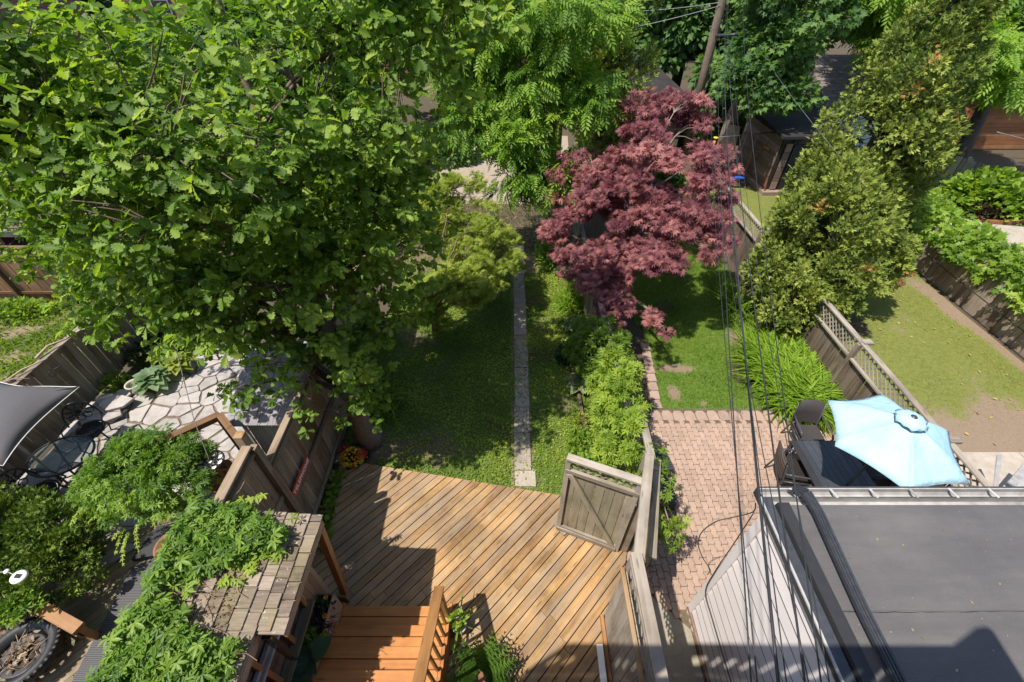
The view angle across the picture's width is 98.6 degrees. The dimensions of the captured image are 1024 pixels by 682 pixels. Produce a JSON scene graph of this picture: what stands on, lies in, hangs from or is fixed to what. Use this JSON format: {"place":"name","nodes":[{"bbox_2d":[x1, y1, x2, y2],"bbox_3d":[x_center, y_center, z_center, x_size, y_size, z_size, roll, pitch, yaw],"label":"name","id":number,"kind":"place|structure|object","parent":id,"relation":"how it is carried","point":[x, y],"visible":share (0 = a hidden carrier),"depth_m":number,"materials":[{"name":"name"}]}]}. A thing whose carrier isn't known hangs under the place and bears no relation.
{"place":"outdoors","nodes":[
{"label":"outdoors","id":0,"kind":"place"},
{"bbox_2d":[0,297,131,484],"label":"weedy ground","id":1,"kind":"structure","parent":0,"point":[14,354],"depth_m":11.71,"materials":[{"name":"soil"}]},
{"bbox_2d":[0,296,62,327],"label":"shrub","id":2,"kind":"object","parent":1,"relation":"on","point":[9,306],"visible":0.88,"depth_m":12.16,"materials":[{"name":"green plant"}]},
{"bbox_2d":[0,245,106,300],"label":"board fence","id":3,"kind":"object","parent":1,"relation":"on","point":[36,289],"visible":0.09,"depth_m":12.49,"materials":[{"name":"brown wood"}]},
{"bbox_2d":[25,211,147,326],"bbox_3d":[-9.570,-1.430,10.580,2.149,3.539,3.549,-30,50,-29],"label":"viburnum","id":4,"kind":"object","parent":1,"relation":"on","point":[60,279],"visible":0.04,"depth_m":9.81,"materials":[{"name":"green plant"}]},
{"bbox_2d":[0,0,131,244],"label":"house","id":5,"kind":"structure","parent":0,"point":[6,240],"depth_m":16.45,"materials":[{"name":"red brick"}]},
{"bbox_2d":[54,543,136,589],"bbox_3d":[-6.865,3.702,7.294,1.128,0.035,0.336,-28,49,-28],"label":"flagstone","id":6,"kind":"object","parent":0,"point":[110,558],"visible":0.56,"depth_m":7.35,"materials":[{"name":"grey stone"}]},
{"bbox_2d":[0,341,339,546],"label":"patio paving","id":7,"kind":"structure","parent":0,"point":[159,407],"depth_m":9.68,"materials":[{"name":"grey stone"}]},
{"bbox_2d":[0,468,69,522],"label":"iron chair","id":8,"kind":"object","parent":7,"relation":"on","point":[51,484],"visible":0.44,"depth_m":7.86,"materials":[{"name":"black metal"}]},
{"bbox_2d":[0,382,79,483],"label":"parasol","id":9,"kind":"object","parent":7,"relation":"on","point":[24,410],"visible":1,"depth_m":7.20,"materials":[{"name":"grey fabric"}]},
{"bbox_2d":[24,435,95,483],"bbox_3d":[-8.380,2.365,8.399,1.124,0.688,0.924,0,42,0],"label":"glass table","id":10,"kind":"object","parent":7,"relation":"on","point":[76,465],"visible":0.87,"depth_m":8.34,"materials":[{"name":"black paint"}]},
{"bbox_2d":[60,402,119,459],"bbox_3d":[-8.450,1.763,8.770,0.675,1.087,0.632,-27,49,-26],"label":"iron chair","id":11,"kind":"object","parent":7,"relation":"on","point":[93,429],"visible":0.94,"depth_m":8.77,"materials":[{"name":"black metal"}]},
{"bbox_2d":[77,389,134,423],"bbox_3d":[-8.924,1.471,9.739,0.998,0.195,1.022,24,47,24],"label":"stone stack","id":12,"kind":"object","parent":7,"relation":"on","point":[111,407],"visible":0.88,"depth_m":9.69,"materials":[{"name":"grey stone"}]},
{"bbox_2d":[64,422,223,565],"bbox_3d":[-5.728,2.457,7.241,2.226,2.125,2.112,0,42,0],"label":"vine mound","id":13,"kind":"object","parent":7,"relation":"on","point":[155,493],"visible":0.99,"depth_m":6.70,"materials":[{"name":"green plant"}]},
{"bbox_2d":[131,365,171,396],"bbox_3d":[-8.343,0.908,10.213,0.816,0.509,0.939,-22,47,-22],"label":"hosta","id":14,"kind":"object","parent":7,"relation":"on","point":[143,382],"visible":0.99,"depth_m":10.05,"materials":[{"name":"green plant"}]},
{"bbox_2d":[163,351,196,375],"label":"hosta","id":15,"kind":"object","parent":7,"relation":"on","point":[176,369],"visible":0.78,"depth_m":10.44,"materials":[{"name":"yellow plant"}]},
{"bbox_2d":[154,411,239,497],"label":"arched gate","id":16,"kind":"structure","parent":7,"relation":"on","point":[228,428],"depth_m":7.41,"materials":[{"name":"brown wood"}]},
{"bbox_2d":[227,350,304,455],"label":"garden store","id":17,"kind":"structure","parent":7,"relation":"on","point":[257,419],"depth_m":8.00,"materials":[{"name":"grey"}]},
{"bbox_2d":[330,250,617,531],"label":"lawn","id":18,"kind":"structure","parent":0,"point":[423,451],"depth_m":10.12,"materials":[{"name":"plant"}]},
{"bbox_2d":[338,443,371,469],"bbox_3d":[-3.148,2.290,8.791,0.630,0.443,0.600,0,42,0],"label":"begonia","id":19,"kind":"object","parent":18,"relation":"on","point":[354,454],"visible":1,"depth_m":8.68,"materials":[{"name":"red plant"}]},
{"bbox_2d":[362,371,409,427],"bbox_3d":[-3.023,1.335,9.923,1.765,1.272,1.857,0,42,0],"label":"strappy clump","id":20,"kind":"object","parent":18,"relation":"on","point":[394,398],"visible":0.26,"depth_m":9.83,"materials":[{"name":"green plant"}]},
{"bbox_2d":[391,169,526,333],"bbox_3d":[-1.523,-2.125,11.337,3.530,3.507,4.566,17,45,18],"label":"yellow maple","id":21,"kind":"object","parent":18,"relation":"on","point":[481,241],"visible":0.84,"depth_m":10.99,"materials":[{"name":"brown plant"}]},
{"bbox_2d":[532,235,570,275],"bbox_3d":[1.318,-2.878,14.107,1.364,1.091,1.717,0,42,0],"label":"shrub","id":22,"kind":"object","parent":18,"relation":"on","point":[547,248],"visible":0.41,"depth_m":14.07,"materials":[{"name":"green plant"}]},
{"bbox_2d":[547,280,584,315],"bbox_3d":[1.765,-1.129,12.677,1.580,1.227,1.643,-9,43,-9],"label":"grass clump","id":23,"kind":"object","parent":18,"relation":"on","point":[566,299],"visible":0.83,"depth_m":12.49,"materials":[{"name":"green plant"}]},
{"bbox_2d":[565,426,598,455],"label":"shrub","id":24,"kind":"object","parent":18,"relation":"on","point":[585,442],"visible":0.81,"depth_m":9.02,"materials":[{"name":"green plant"}]},
{"bbox_2d":[416,136,567,204],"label":"gravel drive","id":25,"kind":"structure","parent":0,"point":[482,166],"depth_m":20.07,"materials":[{"name":"beige gravel"}]},
{"bbox_2d":[0,40,1023,574],"bbox_3d":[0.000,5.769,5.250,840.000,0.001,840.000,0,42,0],"label":"ground","id":26,"kind":"structure","parent":0,"point":[1002,158],"depth_m":15.73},
{"bbox_2d":[0,480,111,627],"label":"cedar shrub","id":27,"kind":"object","parent":26,"relation":"on","point":[38,547],"visible":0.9,"depth_m":6.68,"materials":[{"name":"green plant"}]},
{"bbox_2d":[0,518,179,681],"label":"wooden deck","id":28,"kind":"structure","parent":26,"relation":"on","point":[91,607],"depth_m":6.89,"materials":[{"name":"wood"}]},
{"bbox_2d":[0,615,64,681],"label":"tyre planter","id":29,"kind":"object","parent":28,"relation":"on","point":[31,657],"visible":0.94,"depth_m":6.18,"materials":[{"name":"black rubber"}]},
{"bbox_2d":[0,576,100,681],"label":"timber rail","id":30,"kind":"object","parent":28,"relation":"on","point":[63,620],"visible":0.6,"depth_m":6.25,"materials":[{"name":"brown wood"}]},
{"bbox_2d":[0,581,48,628],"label":"creeper sprig","id":31,"kind":"object","parent":30,"relation":"on","point":[7,610],"visible":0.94,"depth_m":6.11,"materials":[{"name":"green plant"}]},
{"bbox_2d":[72,558,154,681],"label":"runner mat","id":32,"kind":"object","parent":28,"relation":"on","point":[129,590],"visible":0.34,"depth_m":6.76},
{"bbox_2d":[131,522,178,561],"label":"deck steps","id":33,"kind":"structure","parent":28,"relation":"on","point":[147,547],"depth_m":7.49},
{"bbox_2d":[0,267,197,491],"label":"board fence","id":34,"kind":"object","parent":26,"relation":"on","point":[87,376],"visible":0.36,"depth_m":9.43,"materials":[{"name":"brown wood"}]},
{"bbox_2d":[99,369,131,393],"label":"shade shrub","id":35,"kind":"object","parent":26,"relation":"on","point":[116,381],"visible":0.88,"depth_m":10.21,"materials":[{"name":"green plant"}]},
{"bbox_2d":[124,336,159,370],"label":"shade shrub","id":36,"kind":"object","parent":26,"relation":"on","point":[137,358],"visible":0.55,"depth_m":10.75,"materials":[{"name":"green plant"}]},
{"bbox_2d":[88,0,249,195],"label":"background tree","id":37,"kind":"object","parent":26,"relation":"on","point":[149,25],"visible":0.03,"depth_m":14.55,"materials":[{"name":"green plant"}]},
{"bbox_2d":[169,0,279,128],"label":"background tree","id":38,"kind":"object","parent":26,"relation":"on","point":[196,26],"visible":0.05,"depth_m":20.02,"materials":[{"name":"green plant"}]},
{"bbox_2d":[154,510,351,681],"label":"porch","id":39,"kind":"object","parent":26,"relation":"on","point":[268,619],"visible":0.41,"depth_m":4.89,"materials":[{"name":"brown wood"}]},
{"bbox_2d":[80,483,300,681],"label":"roof creeper","id":40,"kind":"object","parent":39,"relation":"on","point":[146,641],"visible":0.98,"depth_m":4.55,"materials":[{"name":"green plant"}]},
{"bbox_2d":[161,567,245,638],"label":"leaf litter","id":41,"kind":"object","parent":39,"relation":"on","point":[212,614],"visible":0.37,"depth_m":4.64,"materials":[{"name":"plant"}]},
{"bbox_2d":[304,593,342,668],"bbox_3d":[-2.710,4.534,5.790,0.265,0.500,2.062,0,42,0],"label":"planter box","id":42,"kind":"object","parent":39,"relation":"attached to","point":[338,605],"visible":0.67,"depth_m":6.33,"materials":[{"name":"wood"}]},
{"bbox_2d":[291,635,331,681],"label":"canna plant","id":43,"kind":"object","parent":42,"relation":"in","point":[312,654],"visible":0.87,"depth_m":5.67,"materials":[{"name":"green plant"}]},
{"bbox_2d":[211,444,305,513],"bbox_3d":[-3.525,2.695,6.545,0.180,2.804,0.955,0,42,0],"label":"board fence","id":44,"kind":"object","parent":26,"relation":"on","point":[251,467],"visible":0.47,"depth_m":6.03,"materials":[{"name":"brown wood"}]},
{"bbox_2d":[0,0,555,450],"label":"oak tree","id":45,"kind":"object","parent":26,"relation":"on","point":[160,178],"visible":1,"depth_m":5.01,"materials":[{"name":"green plant"}]},
{"bbox_2d":[171,331,224,470],"bbox_3d":[-4.919,0.967,6.736,0.441,2.102,1.145,0,42,0],"label":"hanging disc","id":46,"kind":"object","parent":45,"relation":"hanging from","point":[214,462],"visible":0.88,"depth_m":7.14,"materials":[{"name":"black paint"}]},
{"bbox_2d":[222,0,390,130],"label":"background tree","id":47,"kind":"object","parent":26,"relation":"on","point":[373,87],"visible":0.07,"depth_m":16.64,"materials":[{"name":"green plant"}]},
{"bbox_2d":[266,255,383,514],"bbox_3d":[-3.558,0.691,9.181,0.165,2.221,5.840,0,42,-1],"label":"board fence","id":48,"kind":"object","parent":26,"relation":"on","point":[289,450],"visible":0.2,"depth_m":7.74,"materials":[{"name":"brown wood"}]},
{"bbox_2d":[420,117,483,168],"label":"undergrowth","id":49,"kind":"object","parent":26,"relation":"on","point":[457,153],"visible":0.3,"depth_m":20.40,"materials":[{"name":"green plant"}]},
{"bbox_2d":[311,461,626,681],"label":"wooden deck","id":50,"kind":"structure","parent":26,"relation":"on","point":[528,575],"depth_m":7.36,"materials":[{"name":"wood"}]},
{"bbox_2d":[310,586,452,681],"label":"stairs","id":51,"kind":"structure","parent":50,"relation":"on","point":[389,644],"depth_m":5.98,"materials":[{"name":"brown wood"}]},
{"bbox_2d":[440,589,482,661],"bbox_3d":[-0.846,4.176,6.574,0.698,0.353,0.827,27,49,27],"label":"potted plant","id":52,"kind":"object","parent":50,"relation":"on","point":[458,625],"visible":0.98,"depth_m":6.50,"materials":[{"name":"green plant"}]},
{"bbox_2d":[444,630,517,681],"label":"fern","id":53,"kind":"object","parent":50,"relation":"on","point":[484,665],"visible":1,"depth_m":6.04,"materials":[{"name":"green plant"}]},
{"bbox_2d":[422,0,651,220],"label":"walnut tree","id":54,"kind":"object","parent":26,"relation":"on","point":[562,87],"visible":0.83,"depth_m":10.89,"materials":[{"name":"green plant"}]},
{"bbox_2d":[567,185,641,471],"bbox_3d":[2.062,-1.359,11.878,0.175,1.623,10.690,0,42,0],"label":"board fence","id":55,"kind":"object","parent":26,"relation":"on","point":[576,229],"visible":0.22,"depth_m":11.43,"materials":[{"name":"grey wood"}]},
{"bbox_2d":[560,312,654,487],"bbox_3d":[1.872,1.067,8.844,1.570,2.124,4.180,0,42,0],"label":"creeper hedge","id":56,"kind":"object","parent":26,"relation":"on","point":[625,378],"visible":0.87,"depth_m":8.20,"materials":[{"name":"green plant"}]},
{"bbox_2d":[568,0,666,209],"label":"tall cedar","id":57,"kind":"object","parent":26,"relation":"on","point":[622,60],"visible":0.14,"depth_m":13.70,"materials":[{"name":"green plant"}]},
{"bbox_2d":[600,552,668,681],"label":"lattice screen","id":58,"kind":"object","parent":26,"relation":"on","point":[624,661],"visible":1,"depth_m":5.14,"materials":[{"name":"grey wood"}]},
{"bbox_2d":[536,84,744,341],"bbox_3d":[3.279,-2.939,10.972,4.971,5.268,5.233,-19,46,-20],"label":"red maple","id":59,"kind":"object","parent":26,"relation":"on","point":[617,258],"visible":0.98,"depth_m":10.18,"materials":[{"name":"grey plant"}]},
{"bbox_2d":[631,448,654,559],"bbox_3d":[1.747,2.935,6.567,0.136,2.420,1.602,12,44,13],"label":"board screen","id":60,"kind":"object","parent":26,"relation":"on","point":[646,466],"visible":0.58,"depth_m":5.73,"materials":[{"name":"brown wood"}]},
{"bbox_2d":[556,453,651,551],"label":"garden gate","id":61,"kind":"structure","parent":60,"relation":"attached to","point":[571,481],"depth_m":6.78,"materials":[{"name":"grey wood"}]},
{"bbox_2d":[599,50,686,157],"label":"garden shed","id":62,"kind":"structure","parent":26,"relation":"on","point":[662,80],"depth_m":20.42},
{"bbox_2d":[631,0,741,86],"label":"background tree","id":63,"kind":"object","parent":26,"relation":"on","point":[681,39],"visible":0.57,"depth_m":21.13,"materials":[{"name":"green plant"}]},
{"bbox_2d":[681,0,745,156],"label":"utility pole","id":64,"kind":"object","parent":26,"relation":"on","point":[705,68],"visible":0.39,"depth_m":18.57,"materials":[{"name":"brown wood"}]},
{"bbox_2d":[711,4,757,681],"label":"overhead cable","id":65,"kind":"object","parent":64,"relation":"attached to","point":[735,457],"visible":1,"depth_m":1.77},
{"bbox_2d":[718,1,751,681],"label":"overhead cable","id":66,"kind":"object","parent":64,"relation":"attached to","point":[735,444],"visible":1,"depth_m":2.06,"materials":[{"name":"black rubber"}]},
{"bbox_2d":[724,0,779,681],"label":"overhead cable","id":67,"kind":"object","parent":64,"relation":"attached to","point":[767,580],"visible":0.98,"depth_m":1.94,"materials":[{"name":"black rubber"}]},
{"bbox_2d":[728,53,805,681],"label":"overhead cable","id":68,"kind":"object","parent":64,"relation":"attached to","point":[793,598],"visible":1,"depth_m":2.19,"materials":[{"name":"black rubber"}]},
{"bbox_2d":[734,1,829,681],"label":"overhead cable","id":69,"kind":"object","parent":64,"relation":"attached to","point":[788,449],"visible":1,"depth_m":2.10,"materials":[{"name":"black rubber"}]},
{"bbox_2d":[743,25,821,681],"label":"overhead cable","id":70,"kind":"object","parent":64,"relation":"attached to","point":[819,670],"visible":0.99,"depth_m":2.36,"materials":[{"name":"black rubber"}]},
{"bbox_2d":[704,274,759,327],"bbox_3d":[6.473,-1.027,12.599,1.920,1.429,2.404,0,42,0],"label":"strappy clump","id":71,"kind":"object","parent":26,"relation":"on","point":[748,304],"visible":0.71,"depth_m":12.37,"materials":[{"name":"green plant"}]},
{"bbox_2d":[682,0,816,133],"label":"background tree","id":72,"kind":"object","parent":26,"relation":"on","point":[735,27],"visible":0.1,"depth_m":20.77,"materials":[{"name":"green plant"}]},
{"bbox_2d":[707,0,869,154],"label":"maple tree","id":73,"kind":"object","parent":26,"relation":"on","point":[779,47],"visible":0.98,"depth_m":15.58,"materials":[{"name":"green plant"}]},
{"bbox_2d":[728,319,858,436],"bbox_3d":[6.608,0.703,10.311,3.042,0.626,3.694,0,42,0],"label":"daylily bed","id":74,"kind":"object","parent":26,"relation":"on","point":[804,376],"visible":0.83,"depth_m":10.13,"materials":[{"name":"green plant"}]},
{"bbox_2d":[730,101,857,195],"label":"garden shed","id":75,"kind":"structure","parent":26,"relation":"on","point":[788,141],"depth_m":17.89,"materials":[{"name":"brown wood"}]},
{"bbox_2d":[711,187,991,485],"bbox_3d":[7.293,-0.593,10.986,0.275,1.690,13.380,0,42,0],"label":"lattice fence","id":76,"kind":"object","parent":26,"relation":"on","point":[850,376],"visible":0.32,"depth_m":9.53,"materials":[{"name":"grey wood"}]},
{"bbox_2d":[687,484,1023,681],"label":"house extension","id":77,"kind":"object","parent":26,"relation":"on","point":[929,580],"visible":0.92,"depth_m":4.35,"materials":[{"name":"white"}]},
{"bbox_2d":[818,0,1023,175],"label":"locust tree","id":78,"kind":"object","parent":26,"relation":"on","point":[1001,86],"visible":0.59,"depth_m":15.29,"materials":[{"name":"green plant"}]},
{"bbox_2d":[924,156,986,185],"bbox_3d":[18.428,-6.890,18.160,0.153,1.352,5.558,-18,45,-19],"label":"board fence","id":79,"kind":"object","parent":26,"relation":"on","point":[969,163],"visible":0.14,"depth_m":18.04,"materials":[{"name":"grey wood"}]},
{"bbox_2d":[903,212,1023,357],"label":"board fence","id":80,"kind":"object","parent":26,"relation":"on","point":[1003,329],"visible":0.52,"depth_m":12.16,"materials":[{"name":"brown wood"}]},
{"bbox_2d":[905,186,1023,314],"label":"grape vine","id":81,"kind":"object","parent":26,"relation":"on","point":[975,239],"visible":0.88,"depth_m":12.28,"materials":[{"name":"green plant"}]},
{"bbox_2d":[931,73,1023,149],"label":"garden shed","id":82,"kind":"structure","parent":26,"relation":"on","point":[989,137],"depth_m":21.62,"materials":[{"name":"brown wood"}]},
{"bbox_2d":[960,206,1023,223],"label":"raised bed","id":83,"kind":"object","parent":26,"relation":"on","point":[994,221],"visible":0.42,"depth_m":16.28,"materials":[{"name":"wood"}]},
{"bbox_2d":[928,165,1023,221],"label":"shrub","id":84,"kind":"object","parent":83,"relation":"in","point":[994,183],"visible":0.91,"depth_m":16.43,"materials":[{"name":"green plant"}]},
{"bbox_2d":[962,201,1011,223],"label":"shrub","id":85,"kind":"object","parent":83,"relation":"in","point":[990,209],"visible":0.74,"depth_m":16.32,"materials":[{"name":"purple plant"}]},
{"bbox_2d":[511,245,535,487],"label":"path","id":86,"kind":"structure","parent":0,"point":[520,322],"depth_m":10.11,"materials":[{"name":"concrete"}]},
{"bbox_2d":[633,595,703,681],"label":"pavement","id":87,"kind":"structure","parent":0,"point":[680,653],"depth_m":6.53,"materials":[{"name":"concrete"}]},
{"bbox_2d":[591,235,773,408],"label":"lawn","id":88,"kind":"structure","parent":0,"point":[673,391],"depth_m":11.51,"materials":[{"name":"plant"}]},
{"bbox_2d":[613,409,879,681],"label":"patio paving","id":89,"kind":"structure","parent":0,"point":[701,454],"depth_m":8.42,"materials":[{"name":"beige brick"}]},
{"bbox_2d":[629,407,660,601],"bbox_3d":[2.101,2.622,7.232,0.293,1.982,2.645,6,43,7],"label":"board screen","id":90,"kind":"object","parent":89,"relation":"on","point":[651,545],"visible":0.47,"depth_m":6.22,"materials":[{"name":"grey wood"}]},
{"bbox_2d":[623,439,692,554],"bbox_3d":[2.183,2.666,7.109,0.701,2.089,1.547,-9,43,-10],"label":"hanging vine","id":91,"kind":"object","parent":90,"relation":"hanging from","point":[665,528],"visible":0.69,"depth_m":6.58,"materials":[{"name":"green plant"}]},
{"bbox_2d":[640,340,833,420],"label":"edging stones","id":92,"kind":"object","parent":89,"relation":"on","point":[667,415],"visible":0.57,"depth_m":9.73,"materials":[{"name":"beige stone"}]},
{"bbox_2d":[764,440,812,485],"bbox_3d":[5.186,2.353,8.173,0.700,0.982,0.615,7,43,8],"label":"dining chair","id":93,"kind":"object","parent":89,"relation":"on","point":[784,469],"visible":0.71,"depth_m":8.08,"materials":[{"name":"brown wicker"}]},
{"bbox_2d":[780,399,833,453],"bbox_3d":[5.948,1.766,8.818,0.635,0.982,0.727,0,42,0],"label":"dining chair","id":94,"kind":"object","parent":89,"relation":"on","point":[811,410],"visible":0.82,"depth_m":8.85,"materials":[{"name":"wicker"}]},
{"bbox_2d":[784,441,875,485],"bbox_3d":[5.830,2.785,7.955,1.060,0.732,1.880,0,42,0],"label":"dining table","id":95,"kind":"object","parent":89,"relation":"on","point":[826,463],"visible":0.41,"depth_m":8.00,"materials":[{"name":"grey metal"}]},
{"bbox_2d":[827,394,969,485],"bbox_3d":[5.830,2.086,7.280,1.929,2.715,1.808,0,42,0],"label":"parasol","id":96,"kind":"object","parent":89,"relation":"on","point":[894,442],"visible":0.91,"depth_m":6.42,"materials":[{"name":"blue fabric"}]},
{"bbox_2d":[680,177,1023,451],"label":"lawn","id":97,"kind":"structure","parent":0,"point":[1006,434],"depth_m":10.96,"materials":[{"name":"plant"}]},
{"bbox_2d":[738,150,925,338],"bbox_3d":[8.157,-2.199,10.791,4.467,4.361,3.361,0,42,0],"label":"cedar tree","id":98,"kind":"object","parent":97,"relation":"on","point":[846,234],"visible":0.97,"depth_m":10.29,"materials":[{"name":"green plant"}]},
{"bbox_2d":[771,0,1011,231],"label":"cedar tree","id":99,"kind":"object","parent":97,"relation":"on","point":[914,137],"visible":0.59,"depth_m":10.69,"materials":[{"name":"green plant"}]},
{"bbox_2d":[798,55,916,148],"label":"garage","id":100,"kind":"structure","parent":0,"point":[831,72],"depth_m":19.16,"materials":[{"name":"grey"}]},
{"bbox_2d":[946,452,1023,485],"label":"pavement","id":101,"kind":"structure","parent":0,"point":[983,463],"depth_m":8.84,"materials":[{"name":"concrete"}]},
{"bbox_2d":[993,454,1023,485],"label":"patio chair","id":102,"kind":"object","parent":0,"point":[1016,478],"visible":0.42,"depth_m":8.09,"materials":[{"name":"white plastic"}]},
{"bbox_3d":[1.500,5.645,-1.894,16.000,9.800,8.000,0,42,0],"label":"brick house","id":103,"kind":"object","parent":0,"visible":0},
{"bbox_3d":[0.175,0.913,0.030,5.450,2.270,1.255,0,42,0],"label":"roof terrace","id":104,"kind":"object","parent":103,"relation":"attached to","visible":0},
{"bbox_2d":[723,14,786,681],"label":"overhead cable","id":105,"kind":"object","parent":104,"relation":"attached to","point":[758,462],"visible":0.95,"depth_m":1.80,"materials":[{"name":"black rubber"}]},
{"bbox_2d":[710,5,808,681],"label":"overhead cable","id":106,"kind":"object","parent":104,"relation":"attached to","point":[762,450],"visible":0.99,"depth_m":1.91,"materials":[{"name":"black rubber"}]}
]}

